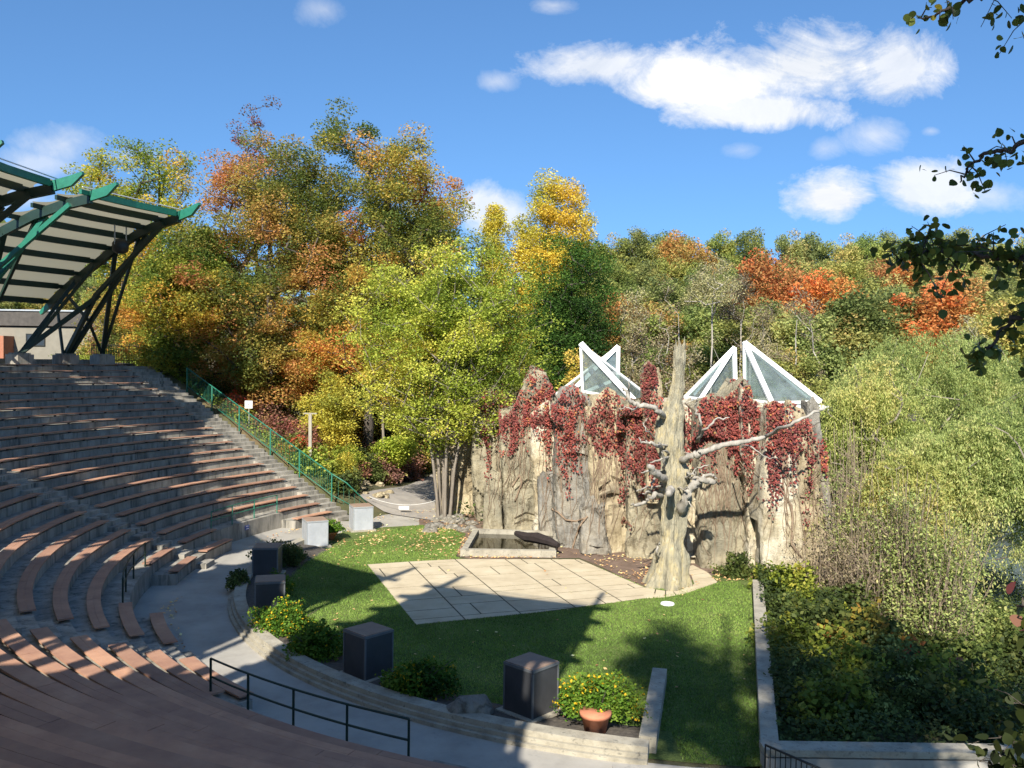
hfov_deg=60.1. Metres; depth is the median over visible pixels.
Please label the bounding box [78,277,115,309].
hillside tree
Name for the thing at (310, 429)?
wooden post
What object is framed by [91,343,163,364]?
picket fence
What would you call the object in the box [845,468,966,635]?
twiggy shrub
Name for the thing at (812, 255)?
hillside tree
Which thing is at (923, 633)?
shrub
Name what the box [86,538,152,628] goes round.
bench
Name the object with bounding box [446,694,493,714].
boulder
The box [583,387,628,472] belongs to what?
red creeper
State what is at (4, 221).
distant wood
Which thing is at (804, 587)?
shrub
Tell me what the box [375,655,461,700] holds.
bush
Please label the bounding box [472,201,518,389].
poplar tree
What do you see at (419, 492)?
asphalt path
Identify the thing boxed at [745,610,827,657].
shrub
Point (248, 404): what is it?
white sign
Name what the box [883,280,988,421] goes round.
hillside tree
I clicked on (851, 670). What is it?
shrub
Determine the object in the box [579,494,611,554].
rock slab
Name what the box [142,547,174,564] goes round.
bench
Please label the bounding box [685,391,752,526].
red creeper
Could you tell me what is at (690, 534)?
rock slab
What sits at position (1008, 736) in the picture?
sapling
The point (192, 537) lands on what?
bench
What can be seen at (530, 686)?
cabinet
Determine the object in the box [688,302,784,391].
hillside tree
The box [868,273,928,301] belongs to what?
hillside tree
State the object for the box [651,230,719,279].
hillside tree
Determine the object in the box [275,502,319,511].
bench
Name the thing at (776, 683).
shrub
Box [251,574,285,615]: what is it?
cabinet
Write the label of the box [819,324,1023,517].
willow tree
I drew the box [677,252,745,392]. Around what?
bare tree
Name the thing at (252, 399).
shrub
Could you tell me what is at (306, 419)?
shrub
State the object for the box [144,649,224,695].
bench
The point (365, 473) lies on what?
shrub
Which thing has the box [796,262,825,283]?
hillside tree
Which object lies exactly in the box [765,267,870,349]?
hillside tree
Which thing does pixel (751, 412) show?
red creeper
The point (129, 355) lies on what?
shrub
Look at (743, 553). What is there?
shrub
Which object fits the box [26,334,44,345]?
window
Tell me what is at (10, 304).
hillside tree
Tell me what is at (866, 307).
hillside tree
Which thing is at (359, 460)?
shrub
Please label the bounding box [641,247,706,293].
hillside tree
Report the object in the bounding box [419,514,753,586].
leafy soil
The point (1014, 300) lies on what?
hillside tree
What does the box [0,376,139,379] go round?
bench
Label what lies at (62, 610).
bench
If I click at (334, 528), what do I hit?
potted shrub
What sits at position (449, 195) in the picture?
oak tree
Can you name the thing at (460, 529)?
rubble stone
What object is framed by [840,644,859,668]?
shrub
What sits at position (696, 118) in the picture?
sky
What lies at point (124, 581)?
handrail
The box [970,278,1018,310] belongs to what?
hillside tree
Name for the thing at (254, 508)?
handrail
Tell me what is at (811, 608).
shrub
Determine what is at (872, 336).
hillside tree
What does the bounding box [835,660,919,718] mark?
shrub
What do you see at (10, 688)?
bench
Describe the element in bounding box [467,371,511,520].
rock slab
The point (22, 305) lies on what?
hillside tree
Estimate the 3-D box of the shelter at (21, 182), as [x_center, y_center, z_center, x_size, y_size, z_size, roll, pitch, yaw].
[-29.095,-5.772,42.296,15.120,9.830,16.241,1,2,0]
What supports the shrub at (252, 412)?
on the ground at (351, 497)
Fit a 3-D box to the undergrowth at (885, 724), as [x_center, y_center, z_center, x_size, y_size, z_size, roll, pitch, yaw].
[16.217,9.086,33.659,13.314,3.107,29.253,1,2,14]
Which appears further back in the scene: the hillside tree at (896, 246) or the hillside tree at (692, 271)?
the hillside tree at (896, 246)
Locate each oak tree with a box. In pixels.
[60,135,234,336]
[71,255,192,373]
[106,220,256,385]
[153,124,375,421]
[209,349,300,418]
[213,95,300,357]
[219,162,405,441]
[271,97,462,450]
[335,233,479,472]
[370,176,504,444]
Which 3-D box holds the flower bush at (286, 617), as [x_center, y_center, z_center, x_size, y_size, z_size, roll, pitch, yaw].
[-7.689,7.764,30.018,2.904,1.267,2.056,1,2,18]
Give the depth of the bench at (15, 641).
17.61 m
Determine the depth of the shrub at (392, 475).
64.56 m
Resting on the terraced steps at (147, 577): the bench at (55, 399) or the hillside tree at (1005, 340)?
the bench at (55, 399)
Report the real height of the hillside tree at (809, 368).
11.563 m
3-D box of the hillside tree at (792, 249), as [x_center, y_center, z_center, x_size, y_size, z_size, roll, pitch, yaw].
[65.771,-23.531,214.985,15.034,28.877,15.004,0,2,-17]
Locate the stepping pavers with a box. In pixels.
[643,565,716,597]
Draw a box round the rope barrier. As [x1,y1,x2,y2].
[369,496,432,509]
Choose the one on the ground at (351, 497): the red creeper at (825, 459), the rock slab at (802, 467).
the rock slab at (802, 467)
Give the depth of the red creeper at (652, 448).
42.64 m
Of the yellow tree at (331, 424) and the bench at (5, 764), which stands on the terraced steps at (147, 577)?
the bench at (5, 764)
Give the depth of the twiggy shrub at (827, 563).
36.48 m
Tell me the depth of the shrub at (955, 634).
32.77 m
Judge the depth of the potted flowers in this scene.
22.54 m
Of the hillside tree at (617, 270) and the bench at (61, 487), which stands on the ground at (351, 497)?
the hillside tree at (617, 270)
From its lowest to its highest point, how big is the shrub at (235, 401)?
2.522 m
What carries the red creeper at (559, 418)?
attached to the rock slab at (563, 539)
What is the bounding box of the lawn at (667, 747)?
[286,525,761,766]
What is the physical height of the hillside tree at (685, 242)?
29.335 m
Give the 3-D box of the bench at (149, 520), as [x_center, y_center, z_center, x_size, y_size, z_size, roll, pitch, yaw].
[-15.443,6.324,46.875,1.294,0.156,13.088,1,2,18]
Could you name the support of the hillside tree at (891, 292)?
on the ground at (351, 497)
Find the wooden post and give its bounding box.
[303,413,316,457]
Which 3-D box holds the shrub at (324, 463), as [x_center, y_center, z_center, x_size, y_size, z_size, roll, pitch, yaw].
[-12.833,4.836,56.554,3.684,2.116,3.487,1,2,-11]
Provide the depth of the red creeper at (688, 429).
40.78 m
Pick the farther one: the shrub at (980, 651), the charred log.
the charred log
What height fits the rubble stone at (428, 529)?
0.292 m
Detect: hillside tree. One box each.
[0,295,21,308]
[0,295,43,309]
[25,279,77,309]
[67,265,102,306]
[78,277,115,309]
[576,237,610,267]
[576,276,620,375]
[576,292,691,392]
[590,232,640,287]
[591,261,640,294]
[601,281,663,315]
[612,302,718,399]
[615,226,653,286]
[617,257,673,299]
[630,271,709,316]
[635,229,679,280]
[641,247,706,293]
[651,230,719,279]
[654,301,692,346]
[661,270,729,328]
[666,294,747,376]
[673,228,710,258]
[676,262,727,288]
[686,312,789,395]
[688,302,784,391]
[692,228,743,272]
[711,266,786,313]
[714,262,750,279]
[722,247,820,347]
[729,227,773,272]
[743,296,808,340]
[747,347,839,403]
[751,272,793,303]
[752,300,856,396]
[763,228,810,273]
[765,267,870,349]
[795,231,830,272]
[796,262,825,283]
[807,268,849,306]
[809,232,867,278]
[811,287,927,394]
[821,249,884,291]
[821,312,918,387]
[840,232,896,278]
[844,273,888,294]
[853,258,905,287]
[866,229,902,270]
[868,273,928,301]
[873,284,945,333]
[882,260,940,290]
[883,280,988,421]
[889,235,925,281]
[903,253,990,288]
[916,268,991,314]
[917,265,985,299]
[919,230,950,259]
[936,294,1002,410]
[937,225,980,269]
[940,300,1023,414]
[962,281,1023,356]
[966,259,1020,288]
[967,234,1004,271]
[967,267,1019,295]
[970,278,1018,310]
[994,231,1023,263]
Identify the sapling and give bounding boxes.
[944,678,1023,767]
[1006,581,1023,650]
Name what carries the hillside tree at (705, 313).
on the ground at (351, 497)
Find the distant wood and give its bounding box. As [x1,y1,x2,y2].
[1,220,517,387]
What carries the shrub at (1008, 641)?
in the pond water
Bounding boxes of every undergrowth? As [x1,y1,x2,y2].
[48,352,370,497]
[197,332,947,430]
[453,499,483,523]
[755,561,1023,744]
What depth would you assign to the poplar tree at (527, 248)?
84.22 m
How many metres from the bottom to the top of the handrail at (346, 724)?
1.006 m
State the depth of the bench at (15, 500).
37.31 m
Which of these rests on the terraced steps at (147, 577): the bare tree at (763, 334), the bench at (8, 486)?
the bench at (8, 486)
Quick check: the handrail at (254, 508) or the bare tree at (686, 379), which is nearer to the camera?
the handrail at (254, 508)
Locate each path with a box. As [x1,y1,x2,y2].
[133,528,684,767]
[360,474,453,521]
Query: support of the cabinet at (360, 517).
on the plaza pavement
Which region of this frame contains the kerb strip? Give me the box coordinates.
[612,764,698,767]
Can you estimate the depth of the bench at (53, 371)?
57.55 m
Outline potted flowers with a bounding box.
[549,668,651,733]
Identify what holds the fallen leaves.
on the leafy soil at (629, 565)
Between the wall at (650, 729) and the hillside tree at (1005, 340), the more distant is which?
the hillside tree at (1005, 340)
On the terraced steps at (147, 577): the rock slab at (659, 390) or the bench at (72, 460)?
the bench at (72, 460)
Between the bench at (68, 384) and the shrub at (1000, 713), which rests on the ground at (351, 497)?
the shrub at (1000, 713)
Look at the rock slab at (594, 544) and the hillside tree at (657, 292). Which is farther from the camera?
the hillside tree at (657, 292)
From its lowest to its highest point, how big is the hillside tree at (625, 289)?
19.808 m
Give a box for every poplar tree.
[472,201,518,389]
[501,167,608,385]
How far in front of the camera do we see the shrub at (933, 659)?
25.73 m
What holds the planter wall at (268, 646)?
on the lawn at (667, 747)
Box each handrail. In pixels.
[122,542,145,602]
[209,657,409,755]
[211,495,277,528]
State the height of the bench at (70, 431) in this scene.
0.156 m
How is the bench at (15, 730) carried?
on the terraced steps at (147, 577)
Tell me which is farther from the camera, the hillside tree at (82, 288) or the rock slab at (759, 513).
the hillside tree at (82, 288)
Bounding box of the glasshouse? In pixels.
[556,340,828,421]
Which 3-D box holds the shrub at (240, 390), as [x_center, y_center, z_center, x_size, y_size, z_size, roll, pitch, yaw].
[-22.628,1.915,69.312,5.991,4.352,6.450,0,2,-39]
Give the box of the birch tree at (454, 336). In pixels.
[330,234,564,517]
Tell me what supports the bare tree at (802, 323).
on the ground at (351, 497)
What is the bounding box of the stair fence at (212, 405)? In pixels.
[186,367,366,504]
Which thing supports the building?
on the ground at (351, 497)
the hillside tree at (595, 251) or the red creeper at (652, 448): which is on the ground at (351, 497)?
the hillside tree at (595, 251)
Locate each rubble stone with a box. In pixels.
[422,527,437,532]
[424,523,438,527]
[425,522,440,527]
[430,517,440,521]
[442,516,453,519]
[445,524,458,528]
[449,517,464,523]
[456,527,468,531]
[465,520,478,524]
[465,525,476,528]
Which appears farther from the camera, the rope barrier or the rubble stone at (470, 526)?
the rope barrier
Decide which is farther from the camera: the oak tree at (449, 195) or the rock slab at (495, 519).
the oak tree at (449, 195)
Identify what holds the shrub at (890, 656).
on the ground at (351, 497)
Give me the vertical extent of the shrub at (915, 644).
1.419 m
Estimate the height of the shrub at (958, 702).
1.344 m
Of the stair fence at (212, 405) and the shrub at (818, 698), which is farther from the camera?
the stair fence at (212, 405)
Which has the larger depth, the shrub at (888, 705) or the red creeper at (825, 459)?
the red creeper at (825, 459)
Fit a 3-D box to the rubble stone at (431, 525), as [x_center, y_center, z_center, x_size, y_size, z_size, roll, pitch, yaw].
[-4.512,7.953,49.441,0.653,0.318,0.746,2,2,33]
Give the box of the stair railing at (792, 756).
[764,744,820,767]
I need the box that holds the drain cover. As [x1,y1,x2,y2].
[660,601,673,605]
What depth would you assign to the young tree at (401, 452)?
64.73 m
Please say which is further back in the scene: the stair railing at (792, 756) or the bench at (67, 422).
the bench at (67, 422)
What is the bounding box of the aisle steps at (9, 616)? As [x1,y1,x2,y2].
[0,369,348,663]
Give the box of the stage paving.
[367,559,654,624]
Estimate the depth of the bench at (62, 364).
58.41 m
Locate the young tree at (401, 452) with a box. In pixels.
[362,357,421,468]
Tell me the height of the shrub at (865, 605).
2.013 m
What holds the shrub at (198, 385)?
on the ground at (351, 497)
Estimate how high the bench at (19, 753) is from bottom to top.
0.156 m
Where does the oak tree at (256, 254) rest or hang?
on the ground at (351, 497)
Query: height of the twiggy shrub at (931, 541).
6.226 m
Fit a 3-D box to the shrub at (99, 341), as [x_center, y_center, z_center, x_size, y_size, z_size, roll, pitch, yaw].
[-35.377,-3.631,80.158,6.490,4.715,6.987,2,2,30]
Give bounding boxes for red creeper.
[470,374,531,483]
[504,366,586,498]
[542,385,589,487]
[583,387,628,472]
[590,416,621,538]
[600,385,651,502]
[615,362,663,530]
[626,361,658,464]
[683,394,723,529]
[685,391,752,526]
[723,377,794,503]
[734,401,820,535]
[817,439,828,545]
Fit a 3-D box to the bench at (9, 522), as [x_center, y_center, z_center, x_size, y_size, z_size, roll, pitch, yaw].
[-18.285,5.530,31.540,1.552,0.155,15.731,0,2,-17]
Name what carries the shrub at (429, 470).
on the ground at (351, 497)
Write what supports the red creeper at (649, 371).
attached to the rock slab at (645, 544)
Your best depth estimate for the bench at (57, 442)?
48.88 m
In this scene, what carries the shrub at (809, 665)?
on the ground at (351, 497)
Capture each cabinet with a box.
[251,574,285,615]
[252,543,285,575]
[302,516,331,547]
[340,622,393,681]
[346,503,375,532]
[496,652,564,722]
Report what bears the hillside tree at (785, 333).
on the ground at (351, 497)
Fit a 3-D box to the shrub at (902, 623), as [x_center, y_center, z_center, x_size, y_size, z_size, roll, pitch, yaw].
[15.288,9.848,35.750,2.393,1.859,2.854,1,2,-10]
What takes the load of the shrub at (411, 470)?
on the ground at (351, 497)
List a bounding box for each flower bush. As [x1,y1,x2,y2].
[242,593,328,638]
[282,618,342,662]
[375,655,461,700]
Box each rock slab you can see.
[433,404,474,513]
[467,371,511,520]
[483,468,503,528]
[499,365,555,529]
[530,400,553,529]
[537,470,552,530]
[550,383,591,548]
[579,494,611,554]
[583,387,626,552]
[616,397,661,558]
[640,360,662,502]
[662,397,695,562]
[688,376,750,567]
[728,379,762,571]
[748,400,805,578]
[784,400,832,585]
[800,396,833,529]
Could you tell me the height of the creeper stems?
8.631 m
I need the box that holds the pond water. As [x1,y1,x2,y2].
[920,519,1023,696]
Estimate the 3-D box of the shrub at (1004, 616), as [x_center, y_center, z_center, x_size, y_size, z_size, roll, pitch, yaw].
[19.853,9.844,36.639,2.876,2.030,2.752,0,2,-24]
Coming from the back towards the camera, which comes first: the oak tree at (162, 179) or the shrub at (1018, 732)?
the oak tree at (162, 179)
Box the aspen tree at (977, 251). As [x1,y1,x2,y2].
[870,0,1023,412]
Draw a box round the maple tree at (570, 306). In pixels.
[517,232,625,395]
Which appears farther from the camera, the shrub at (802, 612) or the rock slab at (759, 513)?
the rock slab at (759, 513)
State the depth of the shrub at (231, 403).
63.71 m
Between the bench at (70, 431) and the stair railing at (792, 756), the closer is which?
the stair railing at (792, 756)
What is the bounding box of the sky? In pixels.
[0,0,1023,306]
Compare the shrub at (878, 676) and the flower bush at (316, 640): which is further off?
the flower bush at (316, 640)
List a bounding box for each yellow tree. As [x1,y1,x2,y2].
[291,368,368,455]
[554,348,608,394]
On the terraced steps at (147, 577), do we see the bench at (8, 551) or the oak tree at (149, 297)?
the bench at (8, 551)
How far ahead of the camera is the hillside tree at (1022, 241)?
212.93 m
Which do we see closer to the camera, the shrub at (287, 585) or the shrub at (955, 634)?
the shrub at (955, 634)
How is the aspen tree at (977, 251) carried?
on the ground at (351, 497)
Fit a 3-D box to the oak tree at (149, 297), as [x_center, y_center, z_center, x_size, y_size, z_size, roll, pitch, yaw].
[-24.667,-5.971,65.740,10.871,12.937,9.387,1,2,0]
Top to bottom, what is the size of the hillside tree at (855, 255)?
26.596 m
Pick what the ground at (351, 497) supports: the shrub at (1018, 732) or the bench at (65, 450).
the shrub at (1018, 732)
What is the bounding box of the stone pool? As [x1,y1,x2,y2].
[460,528,557,557]
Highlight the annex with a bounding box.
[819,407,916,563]
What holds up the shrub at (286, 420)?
on the ground at (351, 497)
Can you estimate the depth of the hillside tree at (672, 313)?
99.52 m
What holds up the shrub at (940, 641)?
on the ground at (351, 497)
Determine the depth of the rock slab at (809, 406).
40.54 m
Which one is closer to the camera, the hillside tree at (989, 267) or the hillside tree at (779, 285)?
the hillside tree at (779, 285)
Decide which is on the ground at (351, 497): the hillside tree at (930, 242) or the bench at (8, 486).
the hillside tree at (930, 242)
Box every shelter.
[0,140,84,222]
[0,182,200,363]
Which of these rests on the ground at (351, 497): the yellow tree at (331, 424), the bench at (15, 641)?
the yellow tree at (331, 424)
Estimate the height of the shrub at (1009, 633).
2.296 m
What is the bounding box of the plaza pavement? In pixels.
[335,514,418,533]
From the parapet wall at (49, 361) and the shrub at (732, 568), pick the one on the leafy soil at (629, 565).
the shrub at (732, 568)
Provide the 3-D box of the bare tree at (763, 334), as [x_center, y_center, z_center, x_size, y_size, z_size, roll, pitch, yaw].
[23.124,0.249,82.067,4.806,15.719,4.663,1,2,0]
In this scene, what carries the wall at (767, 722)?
on the ground at (351, 497)
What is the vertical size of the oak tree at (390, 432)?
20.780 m
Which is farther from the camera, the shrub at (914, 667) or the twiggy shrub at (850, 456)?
the twiggy shrub at (850, 456)
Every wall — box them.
[0,359,104,365]
[228,537,648,764]
[639,668,666,753]
[752,580,778,758]
[759,740,1023,767]
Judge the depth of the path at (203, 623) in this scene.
25.25 m
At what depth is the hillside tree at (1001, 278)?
117.02 m
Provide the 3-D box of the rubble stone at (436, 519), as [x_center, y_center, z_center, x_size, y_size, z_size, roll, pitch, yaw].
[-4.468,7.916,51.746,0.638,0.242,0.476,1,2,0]
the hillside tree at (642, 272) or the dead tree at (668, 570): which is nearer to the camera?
the dead tree at (668, 570)
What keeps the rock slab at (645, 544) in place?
on the leafy soil at (629, 565)
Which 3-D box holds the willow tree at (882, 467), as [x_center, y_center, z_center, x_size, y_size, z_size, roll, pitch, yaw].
[16.412,6.697,38.226,7.963,7.810,5.969,1,2,0]
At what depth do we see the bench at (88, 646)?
19.58 m
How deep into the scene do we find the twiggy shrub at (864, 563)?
35.45 m
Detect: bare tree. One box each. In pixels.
[609,286,655,397]
[649,278,707,398]
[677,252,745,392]
[715,271,769,395]
[737,302,786,392]
[764,284,827,400]
[943,314,991,419]
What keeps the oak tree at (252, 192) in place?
on the ground at (351, 497)
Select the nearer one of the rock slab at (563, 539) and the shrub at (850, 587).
the shrub at (850, 587)
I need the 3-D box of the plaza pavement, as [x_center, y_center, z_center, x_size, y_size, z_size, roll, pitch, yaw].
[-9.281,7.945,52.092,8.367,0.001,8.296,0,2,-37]
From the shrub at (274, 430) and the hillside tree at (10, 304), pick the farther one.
the hillside tree at (10, 304)
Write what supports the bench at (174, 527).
on the terraced steps at (147, 577)
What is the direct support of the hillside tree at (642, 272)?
on the ground at (351, 497)
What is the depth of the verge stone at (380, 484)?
60.67 m
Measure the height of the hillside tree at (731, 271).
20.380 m
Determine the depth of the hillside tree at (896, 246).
209.21 m
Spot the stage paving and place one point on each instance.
(406, 580)
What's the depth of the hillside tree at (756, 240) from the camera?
211.68 m
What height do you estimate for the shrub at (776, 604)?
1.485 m
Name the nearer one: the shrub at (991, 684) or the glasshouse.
the shrub at (991, 684)
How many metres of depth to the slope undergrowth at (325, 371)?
114.21 m
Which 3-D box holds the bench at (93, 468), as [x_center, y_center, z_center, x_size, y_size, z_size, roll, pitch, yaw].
[-19.967,4.266,48.320,1.469,0.156,15.676,1,2,18]
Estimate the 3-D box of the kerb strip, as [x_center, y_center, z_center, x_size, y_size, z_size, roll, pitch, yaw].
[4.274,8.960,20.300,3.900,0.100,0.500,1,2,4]
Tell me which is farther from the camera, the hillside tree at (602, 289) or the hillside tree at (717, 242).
the hillside tree at (717, 242)
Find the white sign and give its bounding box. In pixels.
[245,401,252,425]
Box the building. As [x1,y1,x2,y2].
[0,309,111,358]
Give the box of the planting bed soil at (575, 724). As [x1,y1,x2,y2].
[246,544,640,737]
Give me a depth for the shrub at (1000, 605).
38.34 m
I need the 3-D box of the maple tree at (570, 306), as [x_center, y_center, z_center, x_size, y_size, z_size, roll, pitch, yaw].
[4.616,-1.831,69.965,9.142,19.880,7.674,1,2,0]
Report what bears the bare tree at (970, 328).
on the ground at (351, 497)
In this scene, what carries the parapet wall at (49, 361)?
on the terraced steps at (147, 577)
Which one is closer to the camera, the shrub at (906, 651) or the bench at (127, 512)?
the shrub at (906, 651)
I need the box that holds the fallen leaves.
[161,508,754,715]
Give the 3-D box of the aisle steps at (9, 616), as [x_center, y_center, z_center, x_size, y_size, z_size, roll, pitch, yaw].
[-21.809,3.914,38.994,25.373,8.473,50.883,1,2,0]
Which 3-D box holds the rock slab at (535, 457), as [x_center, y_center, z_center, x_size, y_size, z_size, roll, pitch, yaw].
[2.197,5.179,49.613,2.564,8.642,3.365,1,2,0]
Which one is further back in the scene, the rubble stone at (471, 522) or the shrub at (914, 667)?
the rubble stone at (471, 522)
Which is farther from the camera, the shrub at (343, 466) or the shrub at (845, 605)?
the shrub at (343, 466)
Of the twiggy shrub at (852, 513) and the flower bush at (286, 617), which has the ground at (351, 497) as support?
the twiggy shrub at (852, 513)
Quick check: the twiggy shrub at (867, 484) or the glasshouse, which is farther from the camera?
the glasshouse
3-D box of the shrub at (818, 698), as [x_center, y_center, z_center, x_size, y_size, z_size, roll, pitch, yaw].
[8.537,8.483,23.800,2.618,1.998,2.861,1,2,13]
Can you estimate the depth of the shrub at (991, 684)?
26.34 m
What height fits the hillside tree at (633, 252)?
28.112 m
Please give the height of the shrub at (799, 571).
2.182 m
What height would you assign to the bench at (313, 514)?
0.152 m
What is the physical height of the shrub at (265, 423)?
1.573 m
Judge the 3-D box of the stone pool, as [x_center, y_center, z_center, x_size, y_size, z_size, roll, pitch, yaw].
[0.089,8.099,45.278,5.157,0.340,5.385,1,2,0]
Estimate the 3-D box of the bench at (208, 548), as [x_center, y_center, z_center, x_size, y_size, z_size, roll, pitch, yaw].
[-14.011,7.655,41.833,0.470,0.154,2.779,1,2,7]
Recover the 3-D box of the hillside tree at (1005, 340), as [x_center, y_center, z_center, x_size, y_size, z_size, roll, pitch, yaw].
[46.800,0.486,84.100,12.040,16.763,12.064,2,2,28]
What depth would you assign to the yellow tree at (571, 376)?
57.71 m
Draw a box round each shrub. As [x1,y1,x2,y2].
[65,332,99,358]
[77,322,127,357]
[105,345,198,379]
[188,377,223,392]
[193,372,239,400]
[217,390,260,417]
[217,393,242,413]
[219,382,263,410]
[225,568,250,590]
[228,394,264,416]
[228,404,256,421]
[244,414,278,432]
[245,538,310,567]
[251,396,294,422]
[251,401,266,419]
[252,409,320,437]
[262,425,286,434]
[264,417,307,440]
[269,430,321,455]
[269,568,295,593]
[271,420,295,428]
[276,433,307,454]
[279,423,323,451]
[282,434,321,456]
[282,443,339,474]
[283,408,361,445]
[312,437,330,461]
[316,443,372,477]
[318,449,362,478]
[318,464,364,493]
[326,453,372,479]
[326,518,345,540]
[327,432,360,455]
[327,441,388,482]
[329,451,366,467]
[350,433,407,485]
[362,454,393,484]
[385,431,434,472]
[390,440,430,482]
[708,551,756,579]
[726,551,747,565]
[742,560,818,595]
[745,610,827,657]
[748,596,853,649]
[756,588,801,619]
[763,647,840,700]
[772,600,843,643]
[773,673,842,713]
[774,657,822,695]
[778,654,876,741]
[779,512,884,590]
[780,581,817,608]
[788,577,824,599]
[797,618,884,675]
[798,574,880,612]
[805,456,896,604]
[814,501,921,614]
[817,596,930,653]
[818,594,878,623]
[818,599,850,610]
[820,599,907,649]
[825,421,888,570]
[826,632,857,647]
[830,645,891,702]
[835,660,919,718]
[839,645,899,670]
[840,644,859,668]
[844,440,918,604]
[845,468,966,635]
[850,609,912,638]
[857,667,930,738]
[859,644,912,679]
[863,647,911,682]
[865,626,961,673]
[869,491,978,618]
[873,605,911,633]
[876,663,988,735]
[882,505,1006,644]
[882,633,931,656]
[884,644,919,663]
[886,638,1000,700]
[889,657,957,693]
[906,647,1006,706]
[911,626,978,673]
[914,634,941,654]
[916,628,933,641]
[923,653,963,669]
[929,634,1017,693]
[932,686,984,732]
[941,686,1023,743]
[942,632,995,661]
[952,604,1021,642]
[952,616,993,646]
[952,660,1003,701]
[973,593,1023,622]
[978,612,1023,658]
[978,695,1023,737]
[981,611,1023,638]
[991,679,1023,698]
[993,622,1023,683]
[997,686,1023,711]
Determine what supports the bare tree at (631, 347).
on the ground at (351, 497)
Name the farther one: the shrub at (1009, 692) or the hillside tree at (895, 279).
the hillside tree at (895, 279)
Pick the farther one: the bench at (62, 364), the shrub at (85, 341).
the shrub at (85, 341)
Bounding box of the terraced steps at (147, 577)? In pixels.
[0,363,469,767]
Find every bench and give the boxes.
[0,364,123,365]
[0,370,131,372]
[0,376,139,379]
[0,382,148,386]
[0,388,156,394]
[0,394,165,402]
[0,401,174,410]
[0,407,183,420]
[0,414,193,428]
[0,420,202,438]
[0,427,212,450]
[0,434,222,462]
[0,484,20,490]
[0,493,42,507]
[0,502,64,530]
[0,511,86,569]
[0,619,365,767]
[0,649,326,767]
[0,673,281,767]
[0,694,231,767]
[0,715,173,767]
[0,736,107,767]
[0,759,29,767]
[12,441,232,471]
[17,520,108,612]
[30,627,401,767]
[32,448,242,480]
[53,455,252,489]
[53,529,130,620]
[70,635,433,767]
[73,463,263,498]
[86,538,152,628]
[94,470,274,506]
[108,642,461,767]
[115,478,285,515]
[119,602,144,636]
[136,486,296,524]
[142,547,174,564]
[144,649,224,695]
[149,612,177,643]
[156,494,308,533]
[168,556,196,571]
[177,529,216,543]
[179,656,253,698]
[198,538,232,551]
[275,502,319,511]
[292,511,331,519]
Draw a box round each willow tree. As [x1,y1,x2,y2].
[803,449,992,611]
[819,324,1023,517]
[819,352,944,513]
[859,396,1023,614]
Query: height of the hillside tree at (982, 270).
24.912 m
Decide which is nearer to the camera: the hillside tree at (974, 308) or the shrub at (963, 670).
the shrub at (963, 670)
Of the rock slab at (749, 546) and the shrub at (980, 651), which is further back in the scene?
the rock slab at (749, 546)
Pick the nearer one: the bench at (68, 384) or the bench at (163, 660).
the bench at (163, 660)
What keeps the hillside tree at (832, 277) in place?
on the ground at (351, 497)
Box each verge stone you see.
[372,492,383,497]
[375,482,384,486]
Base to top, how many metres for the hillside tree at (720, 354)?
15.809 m
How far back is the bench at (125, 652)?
20.48 m
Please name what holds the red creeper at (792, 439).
attached to the rock slab at (759, 513)
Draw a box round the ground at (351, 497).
[81,277,1023,767]
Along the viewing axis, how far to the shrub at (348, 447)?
60.07 m
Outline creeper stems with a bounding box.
[485,387,828,571]
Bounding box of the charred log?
[514,531,559,547]
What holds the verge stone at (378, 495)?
on the ground at (351, 497)
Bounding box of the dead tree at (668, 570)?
[618,337,825,591]
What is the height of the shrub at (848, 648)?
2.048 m
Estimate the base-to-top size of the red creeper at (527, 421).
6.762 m
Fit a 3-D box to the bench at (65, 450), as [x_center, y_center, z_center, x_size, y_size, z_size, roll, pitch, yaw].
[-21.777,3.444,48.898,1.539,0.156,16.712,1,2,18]
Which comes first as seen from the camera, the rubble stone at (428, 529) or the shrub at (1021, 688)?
the shrub at (1021, 688)
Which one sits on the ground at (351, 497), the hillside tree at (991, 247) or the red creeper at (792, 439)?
the hillside tree at (991, 247)
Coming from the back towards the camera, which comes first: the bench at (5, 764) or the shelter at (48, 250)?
the shelter at (48, 250)
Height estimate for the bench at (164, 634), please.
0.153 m
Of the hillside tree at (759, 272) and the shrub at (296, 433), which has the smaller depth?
the shrub at (296, 433)
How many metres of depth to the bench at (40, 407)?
52.88 m

